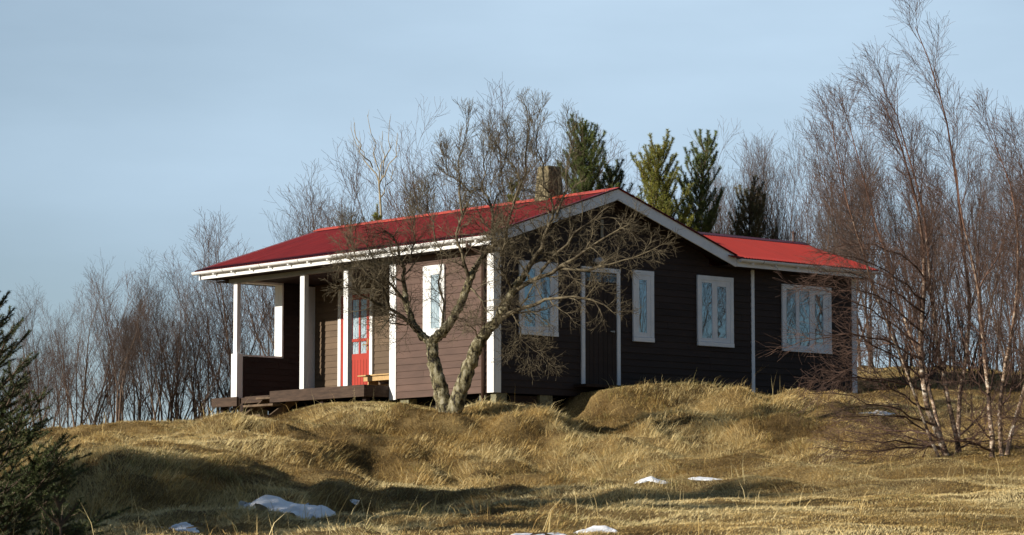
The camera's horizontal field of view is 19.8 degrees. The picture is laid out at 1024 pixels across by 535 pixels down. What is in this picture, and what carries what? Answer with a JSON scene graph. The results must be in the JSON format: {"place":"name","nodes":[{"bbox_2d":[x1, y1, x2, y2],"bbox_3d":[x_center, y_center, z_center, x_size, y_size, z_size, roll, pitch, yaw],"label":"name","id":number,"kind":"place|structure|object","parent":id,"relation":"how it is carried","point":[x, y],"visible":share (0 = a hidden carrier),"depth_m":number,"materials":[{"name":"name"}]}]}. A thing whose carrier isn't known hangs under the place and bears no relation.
{"place":"outdoors","nodes":[
{"label":"outdoors","id":0,"kind":"place"},
{"bbox_2d":[0,365,1023,534],"bbox_3d":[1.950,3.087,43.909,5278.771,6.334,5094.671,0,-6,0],"label":"ground","id":1,"kind":"structure","parent":0,"point":[579,401],"depth_m":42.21,"materials":[{"name":"brown plant"}]},
{"bbox_2d":[4,278,55,420],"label":"bare tree","id":2,"kind":"object","parent":1,"relation":"on","point":[24,330],"visible":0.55,"depth_m":64.02,"materials":[{"name":"brown plant"}]},
{"bbox_2d":[1,351,66,429],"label":"bare shrub","id":3,"kind":"object","parent":1,"relation":"on","point":[14,406],"visible":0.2,"depth_m":62.07,"materials":[{"name":"brown plant"}]},
{"bbox_2d":[0,304,75,428],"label":"bare tree","id":4,"kind":"object","parent":1,"relation":"on","point":[32,376],"visible":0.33,"depth_m":63.12,"materials":[{"name":"brown plant"}]},
{"bbox_2d":[0,324,82,428],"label":"bare tree","id":5,"kind":"object","parent":1,"relation":"on","point":[43,381],"visible":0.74,"depth_m":60.91,"materials":[{"name":"brown plant"}]},
{"bbox_2d":[15,336,94,427],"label":"bare shrub","id":6,"kind":"object","parent":1,"relation":"on","point":[60,414],"visible":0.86,"depth_m":60.78,"materials":[{"name":"brown plant"}]},
{"bbox_2d":[33,303,83,427],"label":"bare tree","id":7,"kind":"object","parent":1,"relation":"on","point":[62,374],"visible":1,"depth_m":60.88,"materials":[{"name":"brown plant"}]},
{"bbox_2d":[0,290,130,534],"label":"spruce tree","id":8,"kind":"object","parent":1,"relation":"on","point":[40,463],"visible":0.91,"depth_m":25.75,"materials":[{"name":"green plant"}]},
{"bbox_2d":[33,492,103,534],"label":"spruce tree","id":9,"kind":"object","parent":1,"relation":"on","point":[57,519],"visible":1,"depth_m":24.87,"materials":[{"name":"green plant"}]},
{"bbox_2d":[29,284,143,426],"bbox_3d":[-9.115,2.172,63.195,2.577,3.748,1.597,0,-6,-3],"label":"bare tree","id":10,"kind":"object","parent":1,"relation":"on","point":[76,377],"visible":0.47,"depth_m":63.10,"materials":[{"name":"brown plant"}]},
{"bbox_2d":[36,323,139,425],"bbox_3d":[-8.802,2.399,62.017,1.671,2.580,2.686,-2,-6,17],"label":"bare shrub","id":11,"kind":"object","parent":1,"relation":"on","point":[108,400],"visible":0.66,"depth_m":61.89,"materials":[{"name":"brown plant"}]},
{"bbox_2d":[66,270,167,424],"bbox_3d":[-8.404,1.720,61.832,2.979,3.918,2.158,6,-8,-47],"label":"bare tree","id":12,"kind":"object","parent":1,"relation":"on","point":[85,381],"visible":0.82,"depth_m":61.39,"materials":[{"name":"brown plant"}]},
{"bbox_2d":[87,269,155,420],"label":"bare tree","id":13,"kind":"object","parent":1,"relation":"on","point":[111,343],"visible":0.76,"depth_m":61.39,"materials":[{"name":"brown plant"}]},
{"bbox_2d":[81,249,174,422],"bbox_3d":[-8.251,1.703,62.930,2.206,4.198,1.982,-4,-7,36],"label":"bare tree","id":14,"kind":"object","parent":1,"relation":"on","point":[112,413],"visible":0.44,"depth_m":63.00,"materials":[{"name":"brown plant"}]},
{"bbox_2d":[102,295,157,421],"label":"bare tree","id":15,"kind":"object","parent":1,"relation":"on","point":[134,340],"visible":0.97,"depth_m":60.79,"materials":[{"name":"brown plant"}]},
{"bbox_2d":[91,300,174,420],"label":"bare tree","id":16,"kind":"object","parent":1,"relation":"on","point":[144,359],"visible":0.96,"depth_m":60.92,"materials":[{"name":"brown plant"}]},
{"bbox_2d":[96,326,180,421],"bbox_3d":[-7.830,2.356,62.010,1.583,2.372,1.885,2,-6,-23],"label":"bare shrub","id":17,"kind":"object","parent":1,"relation":"on","point":[146,398],"visible":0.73,"depth_m":61.76,"materials":[{"name":"brown plant"}]},
{"bbox_2d":[122,250,190,420],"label":"bare tree","id":18,"kind":"object","parent":1,"relation":"on","point":[159,324],"visible":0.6,"depth_m":63.39,"materials":[{"name":"brown plant"}]},
{"bbox_2d":[128,266,213,420],"bbox_3d":[-7.444,1.726,63.453,2.141,3.919,2.382,5,-7,-41],"label":"bare tree","id":19,"kind":"object","parent":1,"relation":"on","point":[188,333],"visible":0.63,"depth_m":63.20,"materials":[{"name":"brown plant"}]},
{"bbox_2d":[154,270,209,420],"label":"bare tree","id":20,"kind":"object","parent":1,"relation":"on","point":[178,376],"visible":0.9,"depth_m":62.67,"materials":[{"name":"brown plant"}]},
{"bbox_2d":[165,522,198,532],"bbox_3d":[-3.273,2.590,28.956,0.609,0.166,1.577,-1,-6,12],"label":"snow patch","id":21,"kind":"object","parent":1,"relation":"on","point":[178,527],"visible":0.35,"depth_m":29.03,"materials":[{"name":"white snow"}]},
{"bbox_2d":[139,307,232,420],"bbox_3d":[-6.952,2.210,62.659,1.822,2.814,2.931,-1,-6,8],"label":"bare shrub","id":22,"kind":"object","parent":1,"relation":"on","point":[177,398],"visible":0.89,"depth_m":62.51,"materials":[{"name":"brown plant"}]},
{"bbox_2d":[128,243,264,413],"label":"bare tree","id":23,"kind":"object","parent":1,"relation":"on","point":[230,294],"visible":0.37,"depth_m":65.11,"materials":[{"name":"brown plant"}]},
{"bbox_2d":[141,205,262,413],"bbox_3d":[-6.441,1.223,63.743,3.898,4.932,2.824,11,-13,-64],"label":"bare tree","id":24,"kind":"object","parent":1,"relation":"on","point":[221,289],"visible":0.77,"depth_m":63.74,"materials":[{"name":"brown plant"}]},
{"bbox_2d":[165,257,241,419],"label":"bare tree","id":25,"kind":"object","parent":1,"relation":"on","point":[196,349],"visible":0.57,"depth_m":64.47,"materials":[{"name":"brown plant"}]},
{"bbox_2d":[180,313,253,417],"bbox_3d":[-6.483,2.327,64.113,1.900,2.846,2.262,-1,-6,7],"label":"bare shrub","id":26,"kind":"object","parent":1,"relation":"on","point":[218,408],"visible":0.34,"depth_m":63.94,"materials":[{"name":"brown plant"}]},
{"bbox_2d":[194,311,246,419],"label":"bare tree","id":27,"kind":"object","parent":1,"relation":"on","point":[213,383],"visible":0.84,"depth_m":61.76,"materials":[{"name":"brown plant"}]},
{"bbox_2d":[187,209,274,410],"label":"bare tree","id":28,"kind":"object","parent":1,"relation":"on","point":[264,325],"visible":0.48,"depth_m":65.97,"materials":[{"name":"brown plant"}]},
{"bbox_2d":[201,297,272,412],"bbox_3d":[-5.867,2.174,63.935,1.974,3.049,3.175,3,-7,-31],"label":"bare shrub","id":29,"kind":"object","parent":1,"relation":"on","point":[242,341],"visible":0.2,"depth_m":63.81,"materials":[{"name":"brown plant"}]},
{"bbox_2d":[236,495,335,518],"bbox_3d":[-2.624,2.703,32.588,1.316,0.361,3.043,0,-6,0],"label":"snow patch","id":30,"kind":"object","parent":1,"relation":"on","point":[281,503],"visible":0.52,"depth_m":32.50,"materials":[{"name":"white snow"}]},
{"bbox_2d":[225,158,374,353],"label":"bare tree","id":31,"kind":"object","parent":1,"relation":"on","point":[301,203],"visible":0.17,"depth_m":69.64,"materials":[{"name":"brown plant"}]},
{"bbox_2d":[252,181,347,350],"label":"bare tree","id":32,"kind":"object","parent":1,"relation":"on","point":[286,234],"visible":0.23,"depth_m":67.71,"materials":[{"name":"brown plant"}]},
{"bbox_2d":[256,202,346,355],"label":"bare tree","id":33,"kind":"object","parent":1,"relation":"on","point":[305,233],"visible":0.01,"depth_m":66.17,"materials":[{"name":"brown plant"}]},
{"bbox_2d":[299,196,341,233],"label":"bare tree","id":34,"kind":"object","parent":1,"relation":"on","point":[317,223],"visible":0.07,"depth_m":64.60,"materials":[{"name":"brown plant"}]},
{"bbox_2d":[301,185,357,222],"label":"bare tree","id":35,"kind":"object","parent":1,"relation":"on","point":[328,206],"visible":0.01,"depth_m":70.21,"materials":[{"name":"brown plant"}]},
{"bbox_2d":[345,173,400,219],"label":"bare tree","id":36,"kind":"object","parent":1,"relation":"on","point":[374,202],"visible":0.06,"depth_m":70.68,"materials":[{"name":"brown plant"}]},
{"bbox_2d":[348,112,399,217],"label":"sapling","id":37,"kind":"object","parent":1,"relation":"on","point":[383,175],"visible":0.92,"depth_m":66.52,"materials":[{"name":"brown plant"}]},
{"bbox_2d":[371,203,382,220],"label":"pine tree","id":38,"kind":"object","parent":1,"relation":"on","point":[376,214],"visible":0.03,"depth_m":65.32,"materials":[{"name":"green plant"}]},
{"bbox_2d":[320,130,448,227],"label":"bare tree","id":39,"kind":"object","parent":1,"relation":"on","point":[352,180],"visible":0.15,"depth_m":68.81,"materials":[{"name":"brown plant"}]},
{"bbox_2d":[375,166,458,218],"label":"bare tree","id":40,"kind":"object","parent":1,"relation":"on","point":[410,200],"visible":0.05,"depth_m":70.77,"materials":[{"name":"brown plant"}]},
{"bbox_2d":[375,95,470,218],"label":"bare tree","id":41,"kind":"object","parent":1,"relation":"on","point":[413,162],"visible":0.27,"depth_m":68.02,"materials":[{"name":"brown plant"}]},
{"bbox_2d":[389,149,496,213],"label":"bare tree","id":42,"kind":"object","parent":1,"relation":"on","point":[430,185],"visible":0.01,"depth_m":71.09,"materials":[{"name":"brown plant"}]},
{"bbox_2d":[345,132,563,216],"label":"bare tree","id":43,"kind":"object","parent":1,"relation":"on","point":[380,160],"visible":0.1,"depth_m":73.83,"materials":[{"name":"brown plant"}]},
{"bbox_2d":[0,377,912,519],"bbox_3d":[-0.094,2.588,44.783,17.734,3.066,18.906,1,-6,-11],"label":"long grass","id":44,"kind":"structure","parent":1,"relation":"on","point":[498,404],"depth_m":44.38,"materials":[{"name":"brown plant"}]},
{"bbox_2d":[396,137,534,217],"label":"bare tree","id":45,"kind":"object","parent":1,"relation":"on","point":[478,180],"visible":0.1,"depth_m":70.09,"materials":[{"name":"brown plant"}]},
{"bbox_2d":[400,108,534,213],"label":"bare tree","id":46,"kind":"object","parent":1,"relation":"on","point":[471,169],"visible":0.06,"depth_m":70.72,"materials":[{"name":"brown plant"}]},
{"bbox_2d":[403,75,553,211],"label":"bare tree","id":47,"kind":"object","parent":1,"relation":"on","point":[487,141],"visible":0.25,"depth_m":67.72,"materials":[{"name":"brown plant"}]},
{"bbox_2d":[319,86,684,414],"bbox_3d":[-0.108,-0.228,47.202,5.909,5.368,2.186,-1,-6,11],"label":"gnarled tree","id":48,"kind":"object","parent":1,"relation":"on","point":[446,401],"visible":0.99,"depth_m":47.20,"materials":[{"name":"brown plant"}]},
{"bbox_2d":[506,177,518,201],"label":"pine tree","id":49,"kind":"object","parent":1,"relation":"on","point":[510,197],"visible":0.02,"depth_m":66.53,"materials":[{"name":"green plant"}]},
{"bbox_2d":[482,115,564,201],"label":"bare tree","id":50,"kind":"object","parent":1,"relation":"on","point":[527,160],"visible":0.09,"depth_m":68.89,"materials":[{"name":"brown plant"}]},
{"bbox_2d":[191,165,879,417],"bbox_3d":[0.250,1.037,58.198,10.771,5.345,9.230,5,-7,-41],"label":"cabin","id":51,"kind":"object","parent":1,"relation":"on","point":[716,308],"visible":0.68,"depth_m":55.43,"materials":[{"name":"paint"}]},
{"bbox_2d":[337,288,373,385],"bbox_3d":[-3.124,1.486,58.241,0.097,2.100,1.115,5,-7,-41],"label":"door","id":52,"kind":"structure","parent":51,"relation":"in","point":[362,360],"depth_m":58.17,"materials":[{"name":"red wood"}]},
{"bbox_2d":[358,373,388,385],"bbox_3d":[-2.450,2.262,56.995,0.400,0.372,1.280,5,-7,-41],"label":"bench","id":53,"kind":"object","parent":51,"relation":"on","point":[373,379],"visible":0.42,"depth_m":57.11,"materials":[{"name":"brown wood"}]},
{"bbox_2d":[423,264,445,335],"bbox_3d":[-1.422,0.620,53.473,0.054,1.330,0.610,5,-7,-41],"label":"window","id":54,"kind":"structure","parent":51,"relation":"in","point":[428,328],"depth_m":53.51,"materials":[{"name":"white paint"}]},
{"bbox_2d":[519,260,558,336],"bbox_3d":[0.482,0.560,52.911,0.920,1.340,0.054,5,-7,-41],"label":"window","id":55,"kind":"structure","parent":51,"relation":"in","point":[549,288],"depth_m":52.93,"materials":[{"name":"white glass"}]},
{"bbox_2d":[581,266,620,384],"bbox_3d":[1.641,1.082,53.858,0.960,2.165,0.067,5,-7,-41],"label":"door","id":56,"kind":"structure","parent":51,"relation":"in","point":[600,351],"depth_m":53.87,"materials":[{"name":"brown wood"}]},
{"bbox_2d":[632,270,654,342],"bbox_3d":[2.446,0.722,54.609,0.530,1.330,0.054,5,-7,-41],"label":"window","id":57,"kind":"structure","parent":51,"relation":"in","point":[642,289],"depth_m":54.61,"materials":[{"name":"white glass"}]},
{"bbox_2d":[696,275,733,347],"bbox_3d":[3.871,0.838,55.837,0.960,1.340,0.054,5,-7,-41],"label":"window","id":58,"kind":"structure","parent":51,"relation":"in","point":[715,295],"depth_m":55.82,"materials":[{"name":"white glass"}]},
{"bbox_2d":[781,284,831,353],"bbox_3d":[5.773,1.013,57.464,1.390,1.310,0.054,5,-7,-41],"label":"window","id":59,"kind":"structure","parent":51,"relation":"in","point":[788,312],"depth_m":57.45,"materials":[{"name":"white glass"}]},
{"bbox_2d":[512,532,566,534],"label":"snow patch","id":60,"kind":"object","parent":1,"relation":"on","point":[557,533],"visible":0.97,"depth_m":24.31,"materials":[{"name":"white snow"}]},
{"bbox_2d":[441,119,639,207],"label":"bare tree","id":61,"kind":"object","parent":1,"relation":"on","point":[586,164],"visible":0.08,"depth_m":71.69,"materials":[{"name":"brown plant"}]},
{"bbox_2d":[503,95,595,198],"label":"bare tree","id":62,"kind":"object","parent":1,"relation":"on","point":[541,150],"visible":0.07,"depth_m":68.89,"materials":[{"name":"brown plant"}]},
{"bbox_2d":[495,123,625,201],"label":"bare tree","id":63,"kind":"object","parent":1,"relation":"on","point":[592,160],"visible":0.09,"depth_m":68.11,"materials":[{"name":"brown plant"}]},
{"bbox_2d":[555,114,619,193],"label":"pine tree","id":64,"kind":"object","parent":1,"relation":"on","point":[588,137],"visible":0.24,"depth_m":66.67,"materials":[{"name":"green plant"}]},
{"bbox_2d":[574,525,617,533],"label":"snow patch","id":65,"kind":"object","parent":1,"relation":"on","point":[600,528],"visible":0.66,"depth_m":28.38,"materials":[{"name":"white snow"}]},
{"bbox_2d":[596,157,633,193],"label":"pine tree","id":66,"kind":"object","parent":1,"relation":"on","point":[609,175],"visible":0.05,"depth_m":67.48,"materials":[{"name":"green plant"}]},
{"bbox_2d":[635,476,665,483],"bbox_3d":[1.822,2.769,38.162,0.521,0.120,0.266,0,-6,0],"label":"snow patch","id":67,"kind":"object","parent":1,"relation":"on","point":[643,480],"visible":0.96,"depth_m":38.11,"materials":[{"name":"white snow"}]},
{"bbox_2d":[629,128,697,230],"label":"pine tree","id":68,"kind":"object","parent":1,"relation":"on","point":[653,182],"visible":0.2,"depth_m":66.34,"materials":[{"name":"green plant"}]},
{"bbox_2d":[659,128,725,233],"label":"pine tree","id":69,"kind":"object","parent":1,"relation":"on","point":[701,202],"visible":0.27,"depth_m":67.46,"materials":[{"name":"green plant"}]},
{"bbox_2d":[688,477,721,480],"bbox_3d":[2.522,2.760,38.274,0.466,0.070,0.304,0,-6,0],"label":"snow patch","id":70,"kind":"object","parent":1,"relation":"on","point":[703,478],"visible":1,"depth_m":38.25,"materials":[{"name":"white snow"}]},
{"bbox_2d":[630,156,782,237],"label":"bare tree","id":71,"kind":"object","parent":1,"relation":"on","point":[711,203],"visible":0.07,"depth_m":71.08,"materials":[{"name":"brown plant"}]},
{"bbox_2d":[679,203,734,234],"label":"bare tree","id":72,"kind":"object","parent":1,"relation":"on","point":[724,222],"visible":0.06,"depth_m":70.78,"materials":[{"name":"brown plant"}]},
{"bbox_2d":[683,115,750,234],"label":"bare tree","id":73,"kind":"object","parent":1,"relation":"on","point":[718,219],"visible":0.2,"depth_m":70.93,"materials":[{"name":"brown plant"}]},
{"bbox_2d":[705,167,743,233],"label":"bare tree","id":74,"kind":"object","parent":1,"relation":"on","point":[728,206],"visible":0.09,"depth_m":72.55,"materials":[{"name":"brown plant"}]},
{"bbox_2d":[707,134,770,234],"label":"bare tree","id":75,"kind":"object","parent":1,"relation":"on","point":[733,187],"visible":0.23,"depth_m":74.03,"materials":[{"name":"brown plant"}]},
{"bbox_2d":[694,136,787,237],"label":"bare tree","id":76,"kind":"object","parent":1,"relation":"on","point":[732,207],"visible":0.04,"depth_m":74.14,"materials":[{"name":"brown plant"}]},
{"bbox_2d":[727,174,777,238],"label":"pine tree","id":77,"kind":"object","parent":1,"relation":"on","point":[752,215],"visible":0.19,"depth_m":68.25,"materials":[{"name":"green plant"}]},
{"bbox_2d":[728,124,802,240],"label":"bare tree","id":78,"kind":"object","parent":1,"relation":"on","point":[776,215],"visible":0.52,"depth_m":69.13,"materials":[{"name":"brown plant"}]},
{"bbox_2d":[736,142,835,245],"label":"bare tree","id":79,"kind":"object","parent":1,"relation":"on","point":[784,205],"visible":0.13,"depth_m":72.78,"materials":[{"name":"brown plant"}]},
{"bbox_2d":[731,118,844,246],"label":"bare tree","id":80,"kind":"object","parent":1,"relation":"on","point":[787,183],"visible":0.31,"depth_m":70.66,"materials":[{"name":"brown plant"}]},
{"bbox_2d":[724,111,914,257],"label":"bare tree","id":81,"kind":"object","parent":1,"relation":"on","point":[796,222],"visible":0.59,"depth_m":67.57,"materials":[{"name":"brown plant"}]},
{"bbox_2d":[787,103,892,298],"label":"bare tree","id":82,"kind":"object","parent":1,"relation":"on","point":[839,173],"visible":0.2,"depth_m":70.05,"materials":[{"name":"brown plant"}]},
{"bbox_2d":[804,140,876,299],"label":"bare tree","id":83,"kind":"object","parent":1,"relation":"on","point":[842,194],"visible":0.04,"depth_m":71.64,"materials":[{"name":"brown plant"}]},
{"bbox_2d":[794,99,896,366],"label":"bare tree","id":84,"kind":"object","parent":1,"relation":"on","point":[810,143],"visible":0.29,"depth_m":67.07,"materials":[{"name":"brown plant"}]},
{"bbox_2d":[804,121,903,316],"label":"bare tree","id":85,"kind":"object","parent":1,"relation":"on","point":[822,227],"visible":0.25,"depth_m":66.13,"materials":[{"name":"brown plant"}]},
{"bbox_2d":[808,137,914,366],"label":"bare tree","id":86,"kind":"object","parent":1,"relation":"on","point":[872,364],"visible":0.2,"depth_m":68.21,"materials":[{"name":"brown plant"}]},
{"bbox_2d":[798,135,932,353],"bbox_3d":[7.725,-0.122,64.753,3.506,5.514,2.173,4,-7,-34],"label":"bare tree","id":87,"kind":"object","parent":1,"relation":"on","point":[832,228],"visible":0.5,"depth_m":64.44,"materials":[{"name":"brown plant"}]},
{"bbox_2d":[857,291,896,374],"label":"bare shrub","id":88,"kind":"object","parent":1,"relation":"on","point":[875,359],"visible":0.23,"depth_m":63.95,"materials":[{"name":"brown plant"}]},
{"bbox_2d":[830,125,943,366],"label":"bare tree","id":89,"kind":"object","parent":1,"relation":"on","point":[893,194],"visible":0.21,"depth_m":67.98,"materials":[{"name":"brown plant"}]},
{"bbox_2d":[757,0,1023,464],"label":"birch tree","id":90,"kind":"object","parent":1,"relation":"on","point":[921,323],"visible":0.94,"depth_m":42.85,"materials":[{"name":"brown plant"}]},
{"bbox_2d":[856,277,952,384],"bbox_3d":[8.186,1.315,61.220,2.686,2.580,1.671,4,-7,-33],"label":"bare shrub","id":91,"kind":"object","parent":1,"relation":"on","point":[896,364],"visible":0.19,"depth_m":61.14,"materials":[{"name":"brown plant"}]},
{"bbox_2d":[891,187,960,379],"bbox_3d":[8.740,0.277,61.913,1.530,4.265,1.390,-1,-6,14],"label":"bare tree","id":92,"kind":"object","parent":1,"relation":"on","point":[912,199],"visible":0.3,"depth_m":61.95,"materials":[{"name":"brown plant"}]},
{"bbox_2d":[893,162,959,366],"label":"bare tree","id":93,"kind":"object","parent":1,"relation":"on","point":[931,252],"visible":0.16,"depth_m":66.33,"materials":[{"name":"brown plant"}]},
{"bbox_2d":[898,138,969,365],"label":"bare tree","id":94,"kind":"object","parent":1,"relation":"on","point":[947,307],"visible":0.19,"depth_m":65.95,"materials":[{"name":"brown plant"}]},
{"bbox_2d":[882,263,1006,387],"bbox_3d":[8.931,1.211,60.258,2.262,2.846,1.900,-5,-8,43],"label":"bare shrub","id":95,"kind":"object","parent":1,"relation":"on","point":[934,375],"visible":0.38,"depth_m":60.21,"materials":[{"name":"brown plant"}]},
{"bbox_2d":[893,162,1022,367],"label":"bare tree","id":96,"kind":"object","parent":1,"relation":"on","point":[964,240],"visible":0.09,"depth_m":67.80,"materials":[{"name":"brown plant"}]},
{"bbox_2d":[903,84,1023,460],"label":"birch tree","id":97,"kind":"object","parent":1,"relation":"on","point":[987,393],"visible":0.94,"depth_m":41.96,"materials":[{"name":"brown plant"}]},
{"bbox_2d":[909,255,1020,385],"bbox_3d":[9.724,1.151,61.020,2.931,2.814,1.822,-4,-7,34],"label":"bare shrub","id":98,"kind":"object","parent":1,"relation":"on","point":[976,355],"visible":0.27,"depth_m":60.87,"materials":[{"name":"brown plant"}]},
{"bbox_2d":[907,179,1023,385],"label":"bare tree","id":99,"kind":"object","parent":1,"relation":"on","point":[991,302],"visible":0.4,"depth_m":60.68,"materials":[{"name":"brown plant"}]},
{"bbox_2d":[921,116,1023,368],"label":"bare tree","id":100,"kind":"object","parent":1,"relation":"on","point":[970,196],"visible":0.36,"depth_m":66.23,"materials":[{"name":"brown plant"}]},
{"bbox_2d":[943,153,1023,371],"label":"bare tree","id":101,"kind":"object","parent":1,"relation":"on","point":[982,219],"visible":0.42,"depth_m":64.78,"materials":[{"name":"brown plant"}]},
{"bbox_2d":[949,142,1023,368],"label":"bare tree","id":102,"kind":"object","parent":1,"relation":"on","point":[1007,307],"visible":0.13,"depth_m":66.24,"materials":[{"name":"brown plant"}]},
{"bbox_2d":[958,97,1023,437],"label":"birch tree","id":103,"kind":"object","parent":1,"relation":"on","point":[987,324],"visible":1,"depth_m":41.14,"materials":[{"name":"brown plant"}]},
{"bbox_2d":[962,247,1023,391],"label":"bare shrub","id":104,"kind":"object","parent":1,"relation":"on","point":[1017,389],"visible":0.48,"depth_m":58.98,"materials":[{"name":"brown plant"}]},
{"bbox_2d":[976,153,1023,315],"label":"bare tree","id":105,"kind":"object","parent":1,"relation":"on","point":[1007,219],"visible":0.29,"depth_m":62.87,"materials":[{"name":"brown plant"}]},
{"bbox_2d":[0,0,1023,431],"label":"sky","id":106,"kind":"structure","parent":0,"point":[120,120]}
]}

